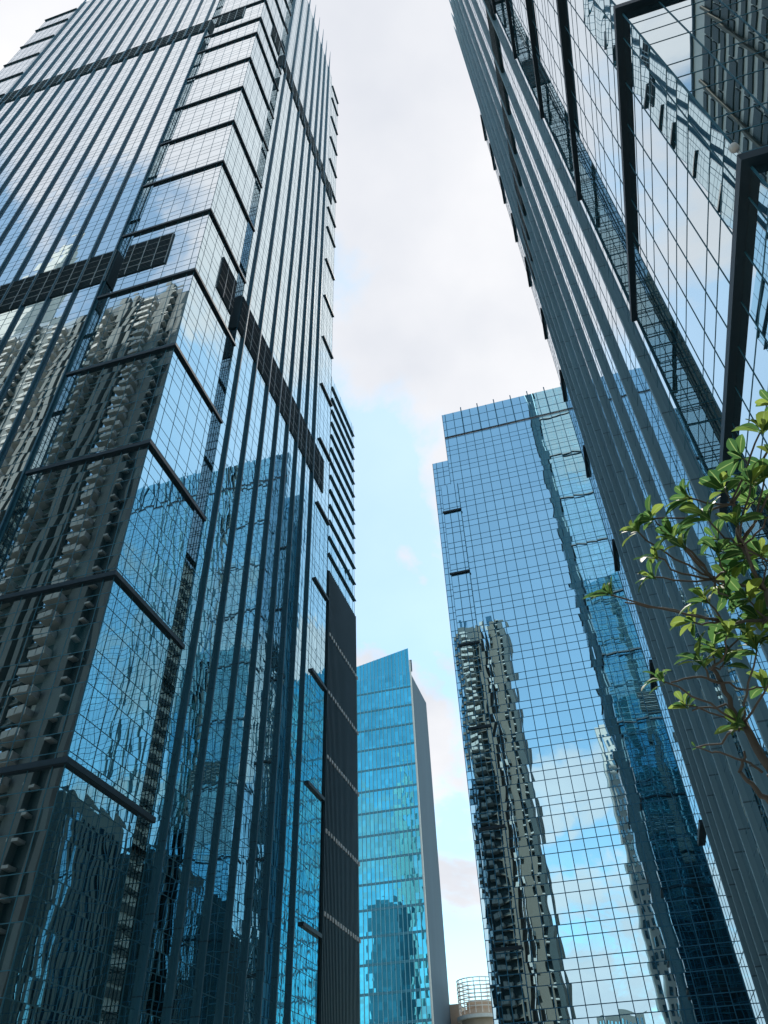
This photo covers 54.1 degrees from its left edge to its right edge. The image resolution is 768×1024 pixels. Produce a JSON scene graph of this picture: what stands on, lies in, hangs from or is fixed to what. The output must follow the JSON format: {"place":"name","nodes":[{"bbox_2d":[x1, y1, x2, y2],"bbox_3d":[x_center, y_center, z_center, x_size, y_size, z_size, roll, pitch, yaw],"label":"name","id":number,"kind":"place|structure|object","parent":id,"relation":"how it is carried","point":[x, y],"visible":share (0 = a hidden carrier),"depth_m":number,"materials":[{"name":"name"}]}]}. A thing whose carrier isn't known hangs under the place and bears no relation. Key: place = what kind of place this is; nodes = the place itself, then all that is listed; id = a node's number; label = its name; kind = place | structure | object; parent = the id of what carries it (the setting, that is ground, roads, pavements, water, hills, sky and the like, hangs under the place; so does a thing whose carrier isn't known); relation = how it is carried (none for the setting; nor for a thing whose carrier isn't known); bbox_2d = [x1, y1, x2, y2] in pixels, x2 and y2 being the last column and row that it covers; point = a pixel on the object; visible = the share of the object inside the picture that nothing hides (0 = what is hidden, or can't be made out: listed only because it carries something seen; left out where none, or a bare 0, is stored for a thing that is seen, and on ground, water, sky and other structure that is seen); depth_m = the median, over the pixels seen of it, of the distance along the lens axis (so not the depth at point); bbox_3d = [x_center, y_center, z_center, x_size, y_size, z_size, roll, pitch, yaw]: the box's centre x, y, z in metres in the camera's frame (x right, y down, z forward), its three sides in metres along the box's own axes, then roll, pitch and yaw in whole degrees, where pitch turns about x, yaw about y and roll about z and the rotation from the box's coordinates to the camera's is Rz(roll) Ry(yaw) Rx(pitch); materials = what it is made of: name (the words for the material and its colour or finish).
{"place":"outdoors","nodes":[
{"label":"outdoors","id":0,"kind":"place"},
{"bbox_2d":[0,0,338,1023],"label":"glass tower","id":1,"kind":"structure","parent":0,"point":[168,176],"depth_m":66.34,"materials":[{"name":"glass"}]},
{"bbox_2d":[0,0,560,1007],"label":"sky","id":2,"kind":"structure","parent":0,"point":[435,310],"materials":[{"name":"white"}]},
{"bbox_2d":[317,377,360,1023],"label":"screened block","id":3,"kind":"structure","parent":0,"point":[338,995],"depth_m":85.03,"materials":[{"name":"black metal"}]},
{"bbox_2d":[449,0,767,1023],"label":"glass tower","id":4,"kind":"structure","parent":0,"point":[635,194],"depth_m":35.65,"materials":[{"name":"glass"}]},
{"bbox_2d":[728,142,740,153],"bbox_3d":[8.584,-8.819,18.375,0.236,0.600,0.442,-28,-48,25],"label":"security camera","id":5,"kind":"object","parent":4,"relation":"attached to","point":[733,147],"visible":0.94,"depth_m":18.23,"materials":[{"name":"white plastic"}]},
{"bbox_3d":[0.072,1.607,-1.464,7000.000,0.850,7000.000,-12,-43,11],"label":"ground","id":6,"kind":"structure","parent":0,"visible":0},
{"bbox_2d":[357,648,450,1023],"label":"glass tower","id":7,"kind":"structure","parent":6,"relation":"on","point":[403,978],"depth_m":268.25,"materials":[{"name":"blue glass"}]},
{"bbox_2d":[450,976,493,1023],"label":"round building","id":8,"kind":"structure","parent":6,"relation":"on","point":[475,1011],"depth_m":246.21,"materials":[{"name":"white paint"}]},
{"bbox_2d":[432,383,755,1023],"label":"glass tower","id":9,"kind":"structure","parent":6,"relation":"on","point":[599,902],"depth_m":90.67,"materials":[{"name":"glass"}]},
{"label":"pavement","id":10,"kind":"structure","parent":0,"visible":0},
{"bbox_2d":[583,389,767,803],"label":"frangipani tree","id":11,"kind":"object","parent":10,"relation":"on","point":[747,548],"visible":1,"depth_m":3.65,"materials":[{"name":"green plant"}]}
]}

